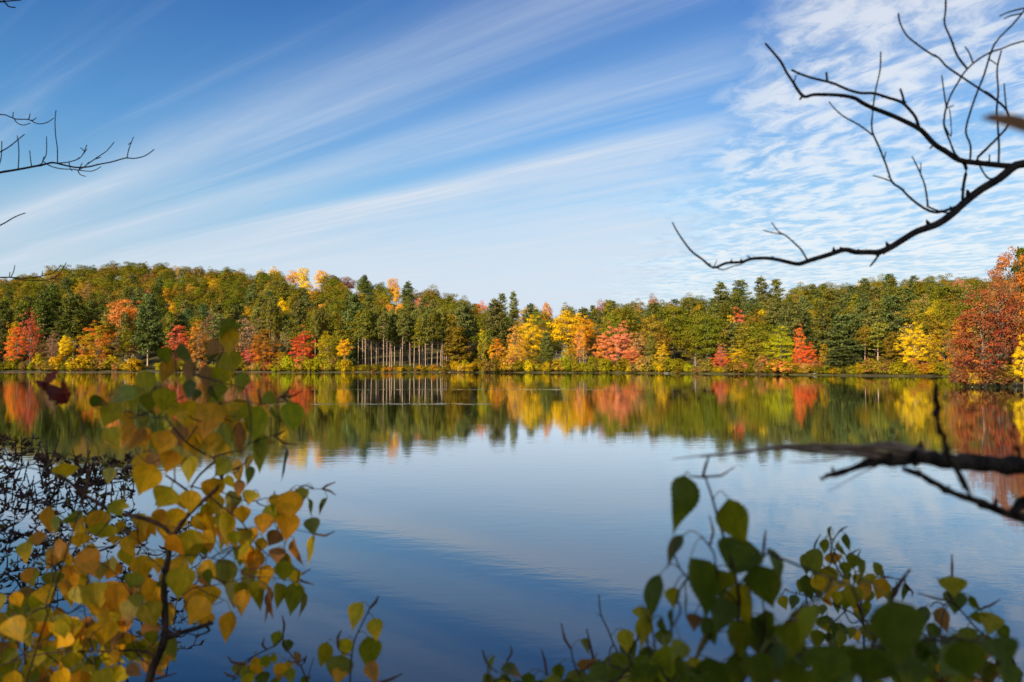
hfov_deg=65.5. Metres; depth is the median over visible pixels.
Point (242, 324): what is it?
pine tree
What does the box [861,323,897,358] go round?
pine tree
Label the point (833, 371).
shrub
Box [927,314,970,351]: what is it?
oak tree
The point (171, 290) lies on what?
maple tree
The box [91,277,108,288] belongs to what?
hickory tree
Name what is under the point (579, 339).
maple tree
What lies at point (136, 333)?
oak tree
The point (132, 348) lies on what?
maple tree
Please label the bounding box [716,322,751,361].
pine tree
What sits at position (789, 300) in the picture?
pine tree
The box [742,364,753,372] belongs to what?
shrub
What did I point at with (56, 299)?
pine tree
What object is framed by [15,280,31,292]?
hickory tree
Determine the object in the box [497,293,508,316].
pine tree
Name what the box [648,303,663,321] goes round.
pine tree
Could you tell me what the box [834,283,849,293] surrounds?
hickory tree
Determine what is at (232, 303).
oak tree
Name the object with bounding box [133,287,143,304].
pine tree
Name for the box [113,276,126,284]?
hickory tree
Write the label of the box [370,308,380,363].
pine tree
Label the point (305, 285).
maple tree
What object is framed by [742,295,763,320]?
pine tree
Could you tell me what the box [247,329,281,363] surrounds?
maple tree
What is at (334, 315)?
oak tree
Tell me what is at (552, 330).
oak tree
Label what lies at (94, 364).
shrub
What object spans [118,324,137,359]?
maple tree
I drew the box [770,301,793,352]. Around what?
pine tree
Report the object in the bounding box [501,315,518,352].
pine tree
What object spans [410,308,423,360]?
pine tree
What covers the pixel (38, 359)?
shrub
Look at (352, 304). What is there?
pine tree
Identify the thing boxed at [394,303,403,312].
maple tree
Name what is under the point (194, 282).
oak tree
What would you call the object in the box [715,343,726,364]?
maple tree
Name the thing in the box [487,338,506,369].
maple tree
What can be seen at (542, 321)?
oak tree
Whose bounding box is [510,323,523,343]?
maple tree
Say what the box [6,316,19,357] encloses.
maple tree
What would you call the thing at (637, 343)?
maple tree
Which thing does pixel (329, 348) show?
maple tree
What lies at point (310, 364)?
shrub
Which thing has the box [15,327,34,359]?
maple tree
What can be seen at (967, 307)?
oak tree
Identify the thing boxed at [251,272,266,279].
oak tree
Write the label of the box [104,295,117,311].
pine tree
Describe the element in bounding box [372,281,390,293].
oak tree
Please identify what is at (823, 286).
pine tree
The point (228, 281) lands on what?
oak tree
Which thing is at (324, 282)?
oak tree
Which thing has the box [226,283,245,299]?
oak tree
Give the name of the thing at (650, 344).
pine tree
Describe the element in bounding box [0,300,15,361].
pine tree
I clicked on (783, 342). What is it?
maple tree
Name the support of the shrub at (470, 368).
on the wooded hills
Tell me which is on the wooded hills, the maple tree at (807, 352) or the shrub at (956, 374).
the maple tree at (807, 352)
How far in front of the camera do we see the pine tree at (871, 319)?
231.54 m
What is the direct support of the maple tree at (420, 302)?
on the wooded hills
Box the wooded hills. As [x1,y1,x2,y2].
[0,284,1012,376]
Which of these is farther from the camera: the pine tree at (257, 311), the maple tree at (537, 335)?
the pine tree at (257, 311)
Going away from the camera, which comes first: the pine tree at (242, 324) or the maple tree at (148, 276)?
the pine tree at (242, 324)
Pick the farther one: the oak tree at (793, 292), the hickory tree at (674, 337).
the oak tree at (793, 292)
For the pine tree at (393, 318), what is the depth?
302.74 m
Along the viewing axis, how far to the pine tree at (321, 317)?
318.94 m
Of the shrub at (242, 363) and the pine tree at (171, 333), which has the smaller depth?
the shrub at (242, 363)
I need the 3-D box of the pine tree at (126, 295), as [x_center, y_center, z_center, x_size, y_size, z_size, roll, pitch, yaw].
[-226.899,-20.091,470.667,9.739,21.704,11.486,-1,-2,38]
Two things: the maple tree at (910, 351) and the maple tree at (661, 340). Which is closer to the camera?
the maple tree at (910, 351)
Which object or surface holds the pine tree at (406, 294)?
on the wooded hills
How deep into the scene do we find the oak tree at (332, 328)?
323.11 m
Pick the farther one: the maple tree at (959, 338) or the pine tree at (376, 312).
the pine tree at (376, 312)
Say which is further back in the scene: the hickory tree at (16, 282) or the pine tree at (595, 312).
the hickory tree at (16, 282)
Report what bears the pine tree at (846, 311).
on the wooded hills
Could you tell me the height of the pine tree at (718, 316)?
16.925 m
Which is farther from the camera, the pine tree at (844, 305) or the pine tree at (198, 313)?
the pine tree at (198, 313)
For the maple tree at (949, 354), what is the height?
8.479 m
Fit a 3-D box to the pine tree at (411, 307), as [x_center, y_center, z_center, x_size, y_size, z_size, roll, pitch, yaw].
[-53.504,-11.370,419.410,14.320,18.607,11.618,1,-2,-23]
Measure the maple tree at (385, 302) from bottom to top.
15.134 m
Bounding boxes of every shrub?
[0,362,6,369]
[0,433,205,681]
[2,363,11,368]
[6,355,21,369]
[18,362,28,369]
[26,362,36,369]
[29,352,45,365]
[35,362,44,370]
[40,361,51,370]
[49,353,62,368]
[49,360,64,369]
[59,361,72,370]
[65,355,96,369]
[65,360,75,370]
[80,361,90,370]
[87,357,102,369]
[90,356,107,369]
[96,356,110,367]
[99,355,119,368]
[103,361,113,368]
[112,363,119,370]
[114,357,127,370]
[119,362,130,370]
[125,356,142,370]
[154,362,160,370]
[197,362,207,369]
[237,356,247,370]
[249,362,260,370]
[253,360,263,370]
[260,361,271,369]
[266,362,275,369]
[275,364,284,370]
[280,354,298,370]
[294,354,309,371]
[301,356,320,371]
[312,355,325,370]
[320,358,334,370]
[328,357,340,370]
[334,360,347,369]
[339,359,352,371]
[359,364,368,370]
[374,364,382,370]
[450,361,459,369]
[457,364,464,371]
[459,359,469,368]
[461,361,477,371]
[472,358,486,370]
[480,360,497,371]
[482,595,699,681]
[490,357,502,371]
[496,357,514,371]
[499,356,516,371]
[512,360,523,370]
[523,359,533,371]
[532,363,543,370]
[541,361,551,371]
[545,361,555,370]
[551,358,562,370]
[556,359,564,370]
[557,355,571,371]
[566,358,578,370]
[571,362,580,371]
[578,361,587,371]
[583,365,590,371]
[586,356,599,371]
[588,356,604,369]
[592,361,609,371]
[598,357,611,372]
[615,356,633,371]
[629,363,639,371]
[630,457,1019,681]
[635,356,645,371]
[638,355,655,371]
[645,359,657,370]
[652,360,665,371]
[658,358,669,370]
[663,356,683,371]
[673,367,681,372]
[675,359,691,371]
[684,362,693,371]
[695,355,713,371]
[702,359,716,369]
[722,365,731,372]
[726,360,734,371]
[729,360,745,371]
[736,361,747,372]
[742,356,761,372]
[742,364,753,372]
[752,361,765,373]
[766,359,781,372]
[766,359,799,372]
[767,362,778,372]
[777,526,912,681]
[779,360,793,374]
[790,362,799,372]
[799,361,810,372]
[807,358,821,370]
[812,365,823,373]
[824,365,834,372]
[828,367,838,373]
[835,362,843,373]
[849,365,860,374]
[855,362,864,373]
[859,359,880,373]
[859,361,870,373]
[867,358,882,373]
[875,359,892,373]
[875,360,886,372]
[886,359,904,374]
[905,360,919,373]
[916,363,930,374]
[918,554,1022,681]
[925,360,940,372]
[932,361,951,374]
[948,366,970,385]
[948,374,959,382]
[949,369,968,381]
[959,372,972,384]
[966,365,985,385]
[966,371,982,384]
[973,376,984,384]
[980,370,998,384]
[984,370,1004,384]
[986,368,1009,385]
[991,364,1018,385]
[996,377,1014,385]
[997,367,1013,383]
[1000,367,1012,384]
[1017,365,1023,384]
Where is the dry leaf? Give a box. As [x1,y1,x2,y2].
[981,113,1023,131]
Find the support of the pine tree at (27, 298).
on the wooded hills
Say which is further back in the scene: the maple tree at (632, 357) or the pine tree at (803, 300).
the pine tree at (803, 300)
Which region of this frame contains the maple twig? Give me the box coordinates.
[25,369,89,681]
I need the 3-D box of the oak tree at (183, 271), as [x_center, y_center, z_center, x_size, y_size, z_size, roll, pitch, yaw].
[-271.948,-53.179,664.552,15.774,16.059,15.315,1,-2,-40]
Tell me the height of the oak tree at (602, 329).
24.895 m
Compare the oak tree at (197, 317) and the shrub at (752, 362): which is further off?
the oak tree at (197, 317)
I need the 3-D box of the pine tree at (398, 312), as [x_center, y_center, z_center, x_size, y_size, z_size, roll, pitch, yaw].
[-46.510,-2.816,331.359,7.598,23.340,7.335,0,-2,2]
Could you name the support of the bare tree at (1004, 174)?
on the near bank
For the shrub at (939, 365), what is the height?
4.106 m
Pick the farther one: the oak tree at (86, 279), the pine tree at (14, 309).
the oak tree at (86, 279)
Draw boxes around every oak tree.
[1,297,21,308]
[2,281,17,291]
[18,293,37,302]
[26,276,37,292]
[27,284,43,298]
[35,278,55,290]
[60,272,79,279]
[69,264,92,277]
[69,275,80,289]
[77,277,97,290]
[84,269,98,275]
[92,292,107,304]
[96,286,112,296]
[106,272,115,282]
[116,268,130,279]
[117,324,154,348]
[123,267,141,278]
[136,272,151,283]
[138,293,167,307]
[141,298,169,314]
[153,305,167,324]
[154,319,168,348]
[158,268,175,279]
[161,271,175,286]
[161,278,175,290]
[163,281,177,302]
[169,292,192,307]
[171,282,186,297]
[171,290,196,302]
[174,301,185,317]
[177,268,193,281]
[178,276,203,292]
[178,278,193,285]
[185,315,213,352]
[187,284,204,302]
[196,276,209,291]
[200,295,214,302]
[204,285,223,298]
[206,294,228,311]
[207,270,221,281]
[219,271,238,282]
[220,277,239,287]
[220,288,230,298]
[220,298,246,314]
[223,267,235,274]
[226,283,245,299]
[227,296,243,308]
[231,268,247,283]
[231,290,257,307]
[233,272,248,286]
[235,322,254,347]
[237,277,258,288]
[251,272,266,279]
[255,273,271,288]
[259,283,279,298]
[266,272,284,283]
[269,322,286,350]
[272,275,289,288]
[277,289,296,303]
[282,282,299,294]
[288,318,319,352]
[310,326,338,350]
[311,291,328,309]
[316,288,338,298]
[318,274,334,292]
[318,286,336,295]
[322,295,345,307]
[323,278,345,289]
[324,295,341,345]
[327,284,343,298]
[328,319,358,358]
[354,278,369,293]
[361,295,384,311]
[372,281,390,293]
[376,288,393,309]
[390,300,409,312]
[407,290,423,302]
[420,284,443,299]
[434,300,447,307]
[444,301,457,311]
[450,300,472,306]
[466,302,479,313]
[470,329,503,358]
[474,313,488,324]
[517,321,541,358]
[527,311,561,339]
[543,322,560,341]
[550,338,562,359]
[597,302,626,352]
[604,313,633,359]
[612,323,651,350]
[623,311,649,331]
[625,298,644,315]
[629,308,665,357]
[640,304,658,317]
[653,304,694,359]
[658,299,670,306]
[676,310,713,358]
[681,314,734,358]
[685,329,701,365]
[688,295,709,308]
[727,321,771,361]
[784,287,802,300]
[788,281,808,296]
[817,281,834,289]
[871,273,896,290]
[899,279,914,288]
[912,297,938,306]
[920,275,937,285]
[925,286,952,305]
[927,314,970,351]
[936,272,953,286]
[949,300,991,327]
[950,297,993,327]
[965,277,990,288]
[965,278,992,292]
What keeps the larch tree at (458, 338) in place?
on the wooded hills
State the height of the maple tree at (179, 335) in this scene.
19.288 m
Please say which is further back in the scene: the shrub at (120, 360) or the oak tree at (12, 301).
the oak tree at (12, 301)
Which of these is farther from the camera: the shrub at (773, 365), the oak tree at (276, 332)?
the oak tree at (276, 332)
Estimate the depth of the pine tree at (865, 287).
404.92 m
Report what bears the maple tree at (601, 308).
on the wooded hills
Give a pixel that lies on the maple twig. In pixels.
(61, 395)
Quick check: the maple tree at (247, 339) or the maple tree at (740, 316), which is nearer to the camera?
the maple tree at (740, 316)
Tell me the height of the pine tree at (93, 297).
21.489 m
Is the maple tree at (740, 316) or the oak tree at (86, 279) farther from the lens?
the oak tree at (86, 279)
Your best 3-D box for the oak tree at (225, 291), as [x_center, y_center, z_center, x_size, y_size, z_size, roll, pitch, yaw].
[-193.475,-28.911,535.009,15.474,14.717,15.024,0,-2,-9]
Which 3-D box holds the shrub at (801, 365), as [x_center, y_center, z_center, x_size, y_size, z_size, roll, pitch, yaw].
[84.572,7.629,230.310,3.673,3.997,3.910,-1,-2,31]
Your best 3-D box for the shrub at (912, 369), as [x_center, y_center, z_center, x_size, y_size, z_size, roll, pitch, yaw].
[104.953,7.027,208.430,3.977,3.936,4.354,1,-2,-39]
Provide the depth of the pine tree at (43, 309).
360.82 m
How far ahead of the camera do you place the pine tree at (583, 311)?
360.12 m
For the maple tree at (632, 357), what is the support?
on the wooded hills
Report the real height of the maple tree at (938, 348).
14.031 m
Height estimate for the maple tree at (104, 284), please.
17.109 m
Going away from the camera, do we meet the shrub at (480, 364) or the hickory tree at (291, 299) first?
the shrub at (480, 364)
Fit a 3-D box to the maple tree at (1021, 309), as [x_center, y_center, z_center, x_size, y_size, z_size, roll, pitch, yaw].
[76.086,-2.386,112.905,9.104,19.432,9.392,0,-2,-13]
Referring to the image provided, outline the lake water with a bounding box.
[0,371,1023,681]
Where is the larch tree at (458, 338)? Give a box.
[441,325,474,367]
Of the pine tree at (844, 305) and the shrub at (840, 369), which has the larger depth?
the pine tree at (844, 305)
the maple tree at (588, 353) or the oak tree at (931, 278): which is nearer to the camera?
the maple tree at (588, 353)
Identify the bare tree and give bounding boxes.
[0,0,153,329]
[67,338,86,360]
[269,332,275,359]
[271,332,289,360]
[466,340,479,361]
[672,0,1023,269]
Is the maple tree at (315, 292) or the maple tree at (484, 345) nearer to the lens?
the maple tree at (484, 345)
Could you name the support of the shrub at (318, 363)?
on the wooded hills
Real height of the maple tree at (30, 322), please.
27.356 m
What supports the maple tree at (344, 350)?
on the wooded hills
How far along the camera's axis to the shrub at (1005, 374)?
112.08 m
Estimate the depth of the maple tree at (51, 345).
332.38 m
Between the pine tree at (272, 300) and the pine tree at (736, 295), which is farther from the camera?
the pine tree at (272, 300)
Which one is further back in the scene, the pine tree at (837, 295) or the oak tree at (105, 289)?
the oak tree at (105, 289)
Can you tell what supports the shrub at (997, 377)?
on the headland
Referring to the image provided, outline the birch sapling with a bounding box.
[0,308,335,681]
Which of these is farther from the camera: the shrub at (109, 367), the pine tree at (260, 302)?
the pine tree at (260, 302)
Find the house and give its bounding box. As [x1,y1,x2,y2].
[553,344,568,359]
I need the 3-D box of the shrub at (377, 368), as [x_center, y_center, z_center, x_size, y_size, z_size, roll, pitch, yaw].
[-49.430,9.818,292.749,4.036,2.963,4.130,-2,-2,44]
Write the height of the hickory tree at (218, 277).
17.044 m
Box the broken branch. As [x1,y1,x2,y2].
[672,376,1023,522]
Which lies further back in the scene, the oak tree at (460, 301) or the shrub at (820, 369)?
the oak tree at (460, 301)
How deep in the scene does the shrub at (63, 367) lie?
322.04 m
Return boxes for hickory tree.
[7,279,22,286]
[7,294,23,303]
[13,288,26,295]
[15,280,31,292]
[49,269,65,280]
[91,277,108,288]
[91,286,105,295]
[92,320,117,353]
[98,266,115,278]
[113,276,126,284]
[113,287,122,301]
[114,265,133,276]
[132,283,146,293]
[133,266,147,282]
[139,279,160,292]
[150,266,162,277]
[184,274,198,280]
[189,299,202,306]
[214,270,234,279]
[233,290,248,304]
[238,274,255,291]
[247,286,262,293]
[250,294,273,308]
[287,292,297,306]
[306,308,317,319]
[336,285,347,294]
[356,290,367,300]
[376,291,392,306]
[399,287,414,301]
[415,291,435,303]
[440,292,458,303]
[471,314,486,325]
[472,319,485,357]
[657,320,686,353]
[670,326,715,366]
[678,292,693,305]
[690,297,708,310]
[727,321,750,348]
[743,321,786,361]
[744,307,765,331]
[798,310,826,350]
[810,297,840,315]
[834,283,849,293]
[838,304,868,323]
[859,276,875,290]
[871,280,886,288]
[888,302,931,355]
[908,298,950,328]
[914,306,958,359]
[929,294,961,314]
[935,278,954,287]
[935,300,954,322]
[951,306,990,358]
[959,276,974,283]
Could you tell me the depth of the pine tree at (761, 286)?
471.63 m
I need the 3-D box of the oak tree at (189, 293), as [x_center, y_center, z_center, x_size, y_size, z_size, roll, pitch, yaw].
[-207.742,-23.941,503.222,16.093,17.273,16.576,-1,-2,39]
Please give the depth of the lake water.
20.00 m
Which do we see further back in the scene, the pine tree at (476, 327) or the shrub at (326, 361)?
the pine tree at (476, 327)
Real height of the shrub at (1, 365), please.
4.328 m
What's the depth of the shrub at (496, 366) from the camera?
284.51 m
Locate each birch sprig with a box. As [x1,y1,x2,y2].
[224,615,313,681]
[317,595,401,681]
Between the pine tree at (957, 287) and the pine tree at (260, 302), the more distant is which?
the pine tree at (260, 302)
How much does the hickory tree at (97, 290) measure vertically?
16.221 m
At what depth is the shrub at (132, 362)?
314.91 m
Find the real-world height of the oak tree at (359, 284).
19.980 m
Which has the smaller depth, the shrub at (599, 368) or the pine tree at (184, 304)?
the shrub at (599, 368)
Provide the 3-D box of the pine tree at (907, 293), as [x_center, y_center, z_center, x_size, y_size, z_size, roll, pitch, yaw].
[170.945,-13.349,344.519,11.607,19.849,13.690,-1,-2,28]
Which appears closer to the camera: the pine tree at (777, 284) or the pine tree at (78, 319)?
the pine tree at (78, 319)
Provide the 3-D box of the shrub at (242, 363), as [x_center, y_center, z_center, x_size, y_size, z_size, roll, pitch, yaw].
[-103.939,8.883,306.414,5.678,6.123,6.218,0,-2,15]
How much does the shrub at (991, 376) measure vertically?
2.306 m
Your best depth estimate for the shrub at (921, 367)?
205.32 m
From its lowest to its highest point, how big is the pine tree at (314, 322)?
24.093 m
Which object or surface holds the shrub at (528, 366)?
on the wooded hills
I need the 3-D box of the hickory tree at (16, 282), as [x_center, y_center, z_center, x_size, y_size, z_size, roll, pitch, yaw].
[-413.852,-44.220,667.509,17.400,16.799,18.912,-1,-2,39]
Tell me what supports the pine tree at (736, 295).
on the wooded hills
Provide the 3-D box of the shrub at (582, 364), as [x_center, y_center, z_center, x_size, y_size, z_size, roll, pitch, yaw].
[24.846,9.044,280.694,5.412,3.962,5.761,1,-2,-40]
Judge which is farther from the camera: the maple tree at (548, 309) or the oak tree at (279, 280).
the oak tree at (279, 280)
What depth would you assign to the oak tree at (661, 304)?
456.23 m
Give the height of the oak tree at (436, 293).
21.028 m
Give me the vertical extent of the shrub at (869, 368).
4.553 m
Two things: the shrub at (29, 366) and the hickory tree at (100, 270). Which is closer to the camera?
the shrub at (29, 366)
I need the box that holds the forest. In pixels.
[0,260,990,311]
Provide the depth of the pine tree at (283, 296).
462.64 m
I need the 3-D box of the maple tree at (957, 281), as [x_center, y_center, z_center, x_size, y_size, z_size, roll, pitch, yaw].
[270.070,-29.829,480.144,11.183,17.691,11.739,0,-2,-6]
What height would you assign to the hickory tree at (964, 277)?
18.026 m
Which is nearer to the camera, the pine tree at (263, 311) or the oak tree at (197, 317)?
the pine tree at (263, 311)
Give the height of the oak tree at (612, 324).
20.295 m
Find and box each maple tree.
[0,323,34,369]
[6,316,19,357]
[17,307,41,362]
[29,337,52,359]
[38,273,60,284]
[42,332,60,358]
[46,339,75,361]
[57,335,76,362]
[72,280,88,296]
[75,320,120,363]
[77,281,94,302]
[86,322,111,356]
[97,308,114,328]
[98,279,111,292]
[102,318,119,347]
[106,298,140,335]
[117,338,141,359]
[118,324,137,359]
[138,275,150,283]
[159,287,174,302]
[161,325,193,360]
[166,300,177,318]
[168,283,176,303]
[170,265,183,278]
[187,319,211,361]
[202,312,223,361]
[208,277,221,290]
[236,318,266,366]
[241,347,259,366]
[242,305,251,321]
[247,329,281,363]
[264,278,274,288]
[267,266,280,276]
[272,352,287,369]
[277,297,288,312]
[285,270,298,284]
[288,325,315,364]
[295,267,309,284]
[298,278,312,293]
[308,287,321,302]
[313,269,330,287]
[314,330,336,359]
[316,331,339,368]
[336,338,351,358]
[339,277,356,288]
[375,298,385,309]
[380,296,388,307]
[387,278,399,298]
[391,286,400,306]
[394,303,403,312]
[400,298,411,305]
[414,298,429,307]
[466,329,487,360]
[476,301,488,314]
[477,330,489,362]
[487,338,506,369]
[503,326,527,358]
[505,344,528,370]
[508,337,526,361]
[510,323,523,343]
[517,306,543,324]
[517,314,551,361]
[537,322,548,342]
[542,303,552,319]
[544,310,597,354]
[559,303,575,314]
[560,347,570,357]
[564,340,580,361]
[571,318,595,361]
[571,325,587,363]
[575,332,597,362]
[578,326,601,357]
[588,334,616,363]
[595,299,606,315]
[598,321,634,363]
[621,348,643,366]
[626,332,645,357]
[642,327,673,361]
[648,293,658,311]
[654,341,668,362]
[710,351,730,368]
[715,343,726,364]
[721,315,735,354]
[723,345,755,364]
[732,307,748,340]
[755,354,767,372]
[756,345,781,365]
[761,325,795,361]
[791,324,806,363]
[793,342,818,371]
[812,318,828,350]
[818,341,829,366]
[893,322,934,371]
[896,323,938,362]
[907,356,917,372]
[912,295,934,322]
[918,320,947,362]
[922,322,957,364]
[924,299,943,333]
[938,331,964,385]
[939,289,1023,386]
[948,320,973,362]
[950,352,995,386]
[951,314,976,386]
[953,277,963,286]
[959,251,1023,386]
[974,246,1023,385]
[1004,246,1023,372]
[1011,334,1023,387]
[1015,280,1023,342]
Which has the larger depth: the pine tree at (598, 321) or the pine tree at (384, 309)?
the pine tree at (598, 321)
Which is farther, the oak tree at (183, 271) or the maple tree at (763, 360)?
the oak tree at (183, 271)
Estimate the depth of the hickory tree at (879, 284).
461.08 m
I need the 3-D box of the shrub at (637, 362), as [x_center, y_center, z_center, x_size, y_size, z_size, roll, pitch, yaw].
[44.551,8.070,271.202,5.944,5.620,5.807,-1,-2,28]
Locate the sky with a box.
[0,0,1023,325]
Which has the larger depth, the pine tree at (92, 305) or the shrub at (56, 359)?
the pine tree at (92, 305)
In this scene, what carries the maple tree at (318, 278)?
on the wooded hills
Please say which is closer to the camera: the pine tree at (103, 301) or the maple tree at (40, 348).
the maple tree at (40, 348)
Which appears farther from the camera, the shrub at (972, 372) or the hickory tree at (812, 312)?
the hickory tree at (812, 312)
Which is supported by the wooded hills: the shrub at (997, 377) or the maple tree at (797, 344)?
the maple tree at (797, 344)
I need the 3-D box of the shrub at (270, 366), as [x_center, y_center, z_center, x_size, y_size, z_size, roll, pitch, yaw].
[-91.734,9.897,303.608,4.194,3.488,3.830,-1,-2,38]
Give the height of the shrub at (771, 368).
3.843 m
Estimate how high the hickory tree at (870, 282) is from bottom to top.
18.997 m
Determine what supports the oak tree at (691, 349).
on the wooded hills
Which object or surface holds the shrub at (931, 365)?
on the wooded hills
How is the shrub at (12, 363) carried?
on the wooded hills
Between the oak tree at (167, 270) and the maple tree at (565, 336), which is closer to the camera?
the maple tree at (565, 336)
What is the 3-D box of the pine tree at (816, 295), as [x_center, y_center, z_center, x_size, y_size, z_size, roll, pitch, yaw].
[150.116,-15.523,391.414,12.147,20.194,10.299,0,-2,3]
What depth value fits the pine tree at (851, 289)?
360.43 m
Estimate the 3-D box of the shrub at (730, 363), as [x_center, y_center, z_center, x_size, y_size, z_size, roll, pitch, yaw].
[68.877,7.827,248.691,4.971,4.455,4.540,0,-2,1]
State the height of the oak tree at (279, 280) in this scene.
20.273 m
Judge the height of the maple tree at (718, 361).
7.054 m
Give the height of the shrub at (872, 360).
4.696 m
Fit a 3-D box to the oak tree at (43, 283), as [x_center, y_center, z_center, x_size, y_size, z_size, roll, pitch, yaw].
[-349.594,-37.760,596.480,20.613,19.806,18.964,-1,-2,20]
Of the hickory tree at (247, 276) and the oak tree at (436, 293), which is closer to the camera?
the oak tree at (436, 293)
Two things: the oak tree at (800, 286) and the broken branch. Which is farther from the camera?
the oak tree at (800, 286)
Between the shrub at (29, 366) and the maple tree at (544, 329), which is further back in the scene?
the maple tree at (544, 329)
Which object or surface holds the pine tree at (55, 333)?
on the wooded hills
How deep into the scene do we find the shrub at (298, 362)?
298.46 m
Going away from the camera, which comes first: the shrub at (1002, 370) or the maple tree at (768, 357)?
the shrub at (1002, 370)
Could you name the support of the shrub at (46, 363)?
on the wooded hills
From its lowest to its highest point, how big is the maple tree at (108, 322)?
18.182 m
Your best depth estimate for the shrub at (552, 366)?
281.37 m
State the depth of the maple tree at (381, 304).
463.49 m
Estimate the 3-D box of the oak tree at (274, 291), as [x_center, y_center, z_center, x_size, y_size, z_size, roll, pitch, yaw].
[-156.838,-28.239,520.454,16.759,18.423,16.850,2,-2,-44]
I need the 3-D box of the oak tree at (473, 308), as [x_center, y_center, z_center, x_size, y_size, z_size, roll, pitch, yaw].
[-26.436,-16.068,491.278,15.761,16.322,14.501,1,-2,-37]
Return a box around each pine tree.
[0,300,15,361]
[0,319,8,360]
[1,291,15,302]
[11,306,20,314]
[12,300,35,356]
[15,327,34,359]
[21,296,32,308]
[27,291,58,359]
[35,282,64,355]
[45,320,70,356]
[53,294,92,358]
[62,289,74,295]
[66,316,89,360]
[83,300,102,344]
[85,292,98,303]
[95,304,107,322]
[99,298,107,313]
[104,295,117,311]
[110,282,121,301]
[113,312,136,356]
[117,286,128,301]
[121,289,133,305]
[126,297,138,309]
[128,293,165,365]
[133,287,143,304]
[151,286,166,304]
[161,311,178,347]
[163,321,183,350]
[165,313,192,359]
[177,299,193,314]
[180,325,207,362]
[183,308,192,329]
[187,311,204,331]
[190,303,198,316]
[198,303,210,323]
[203,291,216,316]
[203,313,224,360]
[209,303,223,316]
[224,307,238,349]
[231,304,245,322]
[233,314,254,358]
[244,282,257,313]
[249,321,277,359]
[250,307,261,328]
[250,319,262,351]
[255,296,266,308]
[258,303,267,336]
[263,300,276,362]
[264,290,274,312]
[267,296,278,317]
[273,293,289,311]
[274,305,284,360]
[274,314,293,356]
[275,282,289,306]
[282,298,313,359]
[291,287,302,306]
[296,287,312,303]
[300,293,313,311]
[305,315,326,356]
[309,309,320,340]
[315,307,325,358]
[321,306,326,327]
[322,312,333,336]
[328,298,343,318]
[338,291,364,364]
[343,290,352,305]
[351,310,362,364]
[352,315,364,363]
[355,308,375,364]
[359,275,370,294]
[363,295,375,308]
[366,310,376,365]
[368,293,377,304]
[370,306,382,361]
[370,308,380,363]
[371,315,384,363]
[375,312,390,365]
[380,306,389,342]
[382,317,396,366]
[386,309,397,367]
[390,315,399,364]
[393,308,406,340]
[394,318,407,361]
[395,311,409,363]
[400,280,416,303]
[403,319,415,365]
[405,303,415,314]
[406,316,410,365]
[408,310,420,359]
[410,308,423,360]
[411,317,426,364]
[416,297,428,311]
[417,313,434,366]
[420,317,430,366]
[424,305,433,348]
[425,308,440,367]
[429,299,441,313]
[431,310,446,366]
[433,318,447,366]
[436,310,447,359]
[436,311,450,368]
[440,313,459,361]
[448,300,477,359]
[464,315,480,360]
[481,297,511,361]
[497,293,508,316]
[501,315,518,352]
[501,318,518,352]
[507,309,519,320]
[508,291,519,318]
[521,303,536,325]
[529,309,541,324]
[537,332,555,362]
[556,308,579,354]
[575,307,596,351]
[589,305,595,319]
[590,309,600,332]
[595,313,607,340]
[600,304,617,344]
[604,300,619,316]
[611,308,640,360]
[633,319,643,355]
[644,334,657,369]
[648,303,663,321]
[670,299,679,305]
[678,299,693,323]
[684,319,719,358]
[688,298,700,308]
[705,303,722,325]
[708,281,729,304]
[709,315,723,351]
[715,303,734,347]
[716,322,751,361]
[720,307,745,352]
[723,297,735,306]
[728,291,743,318]
[729,280,753,305]
[732,290,745,318]
[736,287,745,313]
[740,303,755,328]
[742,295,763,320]
[751,276,771,302]
[754,295,767,311]
[759,295,784,336]
[761,302,770,317]
[767,279,785,300]
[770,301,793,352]
[778,301,810,349]
[779,304,808,362]
[785,297,792,304]
[789,307,816,357]
[798,289,811,304]
[798,295,813,338]
[804,300,836,363]
[805,283,817,305]
[808,289,822,305]
[814,306,849,354]
[818,282,832,305]
[818,289,840,317]
[818,314,864,364]
[820,346,861,371]
[831,289,842,307]
[835,293,849,310]
[838,285,863,309]
[838,294,855,314]
[841,310,852,337]
[847,293,875,359]
[847,294,863,311]
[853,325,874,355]
[857,277,874,300]
[859,306,886,364]
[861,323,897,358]
[863,300,897,355]
[866,287,882,302]
[878,294,911,354]
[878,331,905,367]
[880,273,899,290]
[880,288,891,301]
[880,294,894,330]
[882,277,898,297]
[882,286,904,306]
[897,287,921,302]
[897,302,919,337]
[907,275,919,291]
[911,281,928,305]
[919,285,935,302]
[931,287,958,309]
[947,283,966,302]
[957,284,979,314]
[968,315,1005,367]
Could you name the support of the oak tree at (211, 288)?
on the wooded hills
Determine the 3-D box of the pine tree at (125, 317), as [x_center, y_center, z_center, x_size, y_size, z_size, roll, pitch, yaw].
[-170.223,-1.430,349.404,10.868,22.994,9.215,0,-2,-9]
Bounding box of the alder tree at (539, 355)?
[529,350,553,366]
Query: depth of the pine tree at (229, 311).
359.16 m
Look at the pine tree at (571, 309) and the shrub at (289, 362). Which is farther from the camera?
the pine tree at (571, 309)
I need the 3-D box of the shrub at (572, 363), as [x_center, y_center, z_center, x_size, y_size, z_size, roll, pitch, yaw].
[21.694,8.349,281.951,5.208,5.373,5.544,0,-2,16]
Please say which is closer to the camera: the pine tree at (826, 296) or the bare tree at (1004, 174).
the bare tree at (1004, 174)
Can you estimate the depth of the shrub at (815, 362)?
228.38 m
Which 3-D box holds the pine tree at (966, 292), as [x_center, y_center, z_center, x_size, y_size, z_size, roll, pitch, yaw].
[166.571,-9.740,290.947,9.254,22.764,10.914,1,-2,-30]
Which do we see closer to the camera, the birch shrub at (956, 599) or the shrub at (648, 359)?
the birch shrub at (956, 599)

